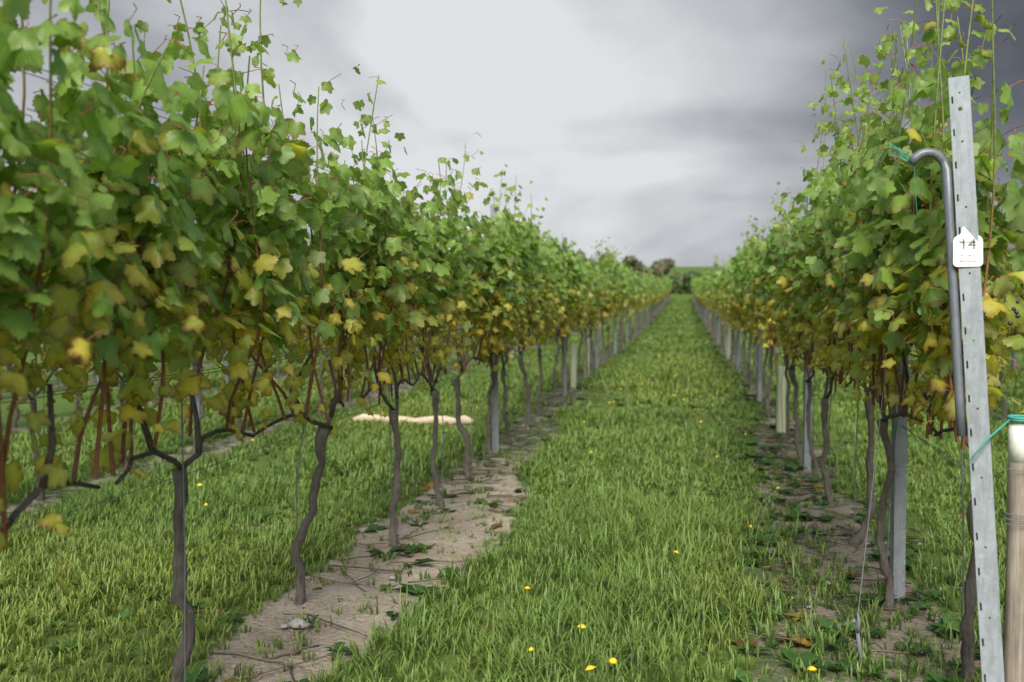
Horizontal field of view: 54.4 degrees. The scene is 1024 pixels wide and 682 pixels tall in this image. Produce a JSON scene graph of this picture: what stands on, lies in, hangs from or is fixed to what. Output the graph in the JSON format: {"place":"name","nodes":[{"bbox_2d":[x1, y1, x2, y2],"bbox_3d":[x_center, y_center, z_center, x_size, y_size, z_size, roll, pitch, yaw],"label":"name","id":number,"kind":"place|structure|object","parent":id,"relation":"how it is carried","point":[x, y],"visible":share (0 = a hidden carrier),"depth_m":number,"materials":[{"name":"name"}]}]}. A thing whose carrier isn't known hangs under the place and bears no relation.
{"place":"outdoors","nodes":[
{"label":"outdoors","id":0,"kind":"place"},
{"bbox_2d":[2,231,324,372],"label":"vine row canes","id":1,"kind":"object","parent":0,"point":[158,361],"visible":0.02,"depth_m":6.52,"materials":[{"name":"brown wood"}]},
{"bbox_2d":[0,296,1023,681],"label":"grass","id":2,"kind":"structure","parent":0,"point":[648,588],"depth_m":5.14,"materials":[{"name":"green plant"}]},
{"bbox_2d":[0,266,1023,681],"bbox_3d":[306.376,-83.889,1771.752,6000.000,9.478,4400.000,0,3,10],"label":"ground","id":3,"kind":"structure","parent":0,"point":[272,618],"depth_m":4.98,"materials":[{"name":"soil"}]},
{"bbox_2d":[43,345,369,498],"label":"vine support rods","id":4,"kind":"object","parent":3,"relation":"on","point":[133,420],"visible":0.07,"depth_m":7.19,"materials":[{"name":"grey metal"}]},
{"bbox_2d":[10,327,428,393],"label":"vine row trunks","id":5,"kind":"object","parent":3,"relation":"on","point":[94,379],"visible":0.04,"depth_m":14.96,"materials":[{"name":"brown wood"}]},
{"bbox_2d":[6,323,519,428],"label":"vine row trunks","id":6,"kind":"object","parent":3,"relation":"on","point":[15,420],"visible":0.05,"depth_m":10.43,"materials":[{"name":"brown wood"}]},
{"bbox_2d":[11,312,610,500],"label":"grapevine trunks","id":7,"kind":"object","parent":3,"relation":"on","point":[36,456],"visible":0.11,"depth_m":7.95,"materials":[{"name":"brown wood"}]},
{"bbox_2d":[0,186,351,380],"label":"vine leaves","id":8,"kind":"object","parent":7,"relation":"attached to","point":[197,353],"depth_m":6.42,"materials":[{"name":"green plant"}]},
{"bbox_2d":[0,293,669,681],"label":"grapevine trunks","id":9,"kind":"object","parent":3,"relation":"on","point":[322,435],"visible":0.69,"depth_m":4.10,"materials":[{"name":"brown wood"}]},
{"bbox_2d":[0,0,520,597],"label":"vine leaves","id":10,"kind":"object","parent":9,"relation":"attached to","point":[168,232],"visible":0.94,"depth_m":2.84,"materials":[{"name":"green plant"}]},
{"bbox_2d":[0,0,613,575],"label":"vine shoots","id":11,"kind":"object","parent":9,"relation":"attached to","point":[6,440],"visible":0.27,"depth_m":3.15,"materials":[{"name":"green plant"}]},
{"bbox_2d":[468,164,619,372],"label":"vine leaves","id":12,"kind":"object","parent":9,"relation":"attached to","point":[574,290],"visible":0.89,"depth_m":9.79,"materials":[{"name":"green plant"}]},
{"bbox_2d":[608,247,672,321],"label":"vine leaves","id":13,"kind":"object","parent":9,"relation":"attached to","point":[640,290],"visible":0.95,"depth_m":29.88,"materials":[{"name":"green plant"}]},
{"bbox_2d":[180,308,604,681],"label":"support stakes","id":14,"kind":"object","parent":3,"relation":"on","point":[299,463],"visible":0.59,"depth_m":4.13,"materials":[{"name":"grey metal"}]},
{"bbox_2d":[353,414,473,424],"bbox_3d":[-1.002,0.799,9.959,1.260,0.128,0.185,0,3,10],"label":"sacking","id":15,"kind":"object","parent":3,"relation":"on","point":[465,419],"visible":0.63,"depth_m":9.93,"materials":[{"name":"beige fabric"}]},
{"bbox_2d":[42,376,1006,681],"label":"weed rosettes","id":16,"kind":"object","parent":3,"relation":"on","point":[806,658],"visible":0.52,"depth_m":4.71,"materials":[{"name":"green plant"}]},
{"bbox_2d":[120,403,961,666],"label":"pebbles","id":17,"kind":"object","parent":3,"relation":"on","point":[295,622],"visible":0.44,"depth_m":3.87,"materials":[{"name":"grey stone"}]},
{"bbox_2d":[97,119,1015,604],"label":"trellis posts","id":18,"kind":"object","parent":3,"relation":"on","point":[897,521],"visible":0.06,"depth_m":4.21,"materials":[{"name":"grey metal"}]},
{"bbox_2d":[0,64,1022,532],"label":"trellis wires","id":19,"kind":"object","parent":18,"relation":"attached to","point":[260,360],"visible":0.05,"depth_m":3.05,"materials":[{"name":"grey metal"}]},
{"bbox_2d":[165,385,979,681],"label":"twig litter","id":20,"kind":"object","parent":3,"relation":"on","point":[521,496],"visible":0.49,"depth_m":5.07,"materials":[{"name":"wood"}]},
{"bbox_2d":[203,360,961,681],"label":"fallen leaves","id":21,"kind":"object","parent":3,"relation":"on","point":[805,642],"visible":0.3,"depth_m":4.65,"materials":[{"name":"brown plant"}]},
{"bbox_2d":[570,329,786,432],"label":"grow tubes","id":22,"kind":"object","parent":3,"relation":"on","point":[780,415],"visible":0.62,"depth_m":9.29,"materials":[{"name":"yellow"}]},
{"bbox_2d":[575,238,1014,293],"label":"trees","id":23,"kind":"object","parent":3,"relation":"on","point":[664,265],"depth_m":159.53,"materials":[{"name":"green plant"}]},
{"bbox_2d":[692,293,992,681],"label":"grapevine trunks","id":24,"kind":"object","parent":3,"relation":"on","point":[966,626],"visible":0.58,"depth_m":5.09,"materials":[{"name":"brown wood"}]},
{"bbox_2d":[341,300,1019,413],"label":"grape berries","id":25,"kind":"object","parent":24,"relation":"hanging from","point":[1017,316],"visible":0.59,"depth_m":3.51,"materials":[{"name":"black food"}]},
{"bbox_2d":[690,255,730,326],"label":"vine leaves","id":26,"kind":"object","parent":24,"relation":"attached to","point":[705,290],"visible":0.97,"depth_m":28.68,"materials":[{"name":"green plant"}]},
{"bbox_2d":[718,182,815,370],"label":"vine leaves","id":27,"kind":"object","parent":24,"relation":"attached to","point":[744,275],"visible":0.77,"depth_m":10.33,"materials":[{"name":"green plant"}]},
{"bbox_2d":[721,0,1023,449],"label":"vine shoots","id":28,"kind":"object","parent":24,"relation":"attached to","point":[879,373],"visible":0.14,"depth_m":3.66,"materials":[{"name":"green plant"}]},
{"bbox_2d":[763,0,1023,433],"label":"vine leaves","id":29,"kind":"object","parent":24,"relation":"attached to","point":[869,189],"visible":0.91,"depth_m":3.59,"materials":[{"name":"green plant"}]},
{"bbox_2d":[730,327,963,677],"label":"support stakes","id":30,"kind":"object","parent":3,"relation":"on","point":[855,466],"visible":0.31,"depth_m":5.14,"materials":[{"name":"grey metal"}]},
{"bbox_2d":[786,328,1015,419],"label":"vine row trunks","id":31,"kind":"object","parent":3,"relation":"on","point":[1002,397],"visible":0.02,"depth_m":10.20,"materials":[{"name":"brown wood"}]},
{"bbox_2d":[992,243,1023,352],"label":"vine leaves","id":32,"kind":"object","parent":31,"relation":"attached to","point":[1004,272],"visible":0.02,"depth_m":9.73,"materials":[{"name":"yellow plant"}]},
{"bbox_2d":[855,75,1023,681],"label":"metal end post","id":33,"kind":"object","parent":3,"relation":"on","point":[999,662],"visible":0.99,"depth_m":2.92,"materials":[{"name":"metal"}]},
{"bbox_2d":[0,0,1023,266],"label":"sky","id":34,"kind":"structure","parent":0,"point":[658,129],"materials":[{"name":"grey"}]},
{"bbox_2d":[197,338,969,681],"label":"dandelion","id":35,"kind":"object","parent":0,"point":[615,660],"depth_m":3.59,"materials":[{"name":"yellow plant"}]}
]}

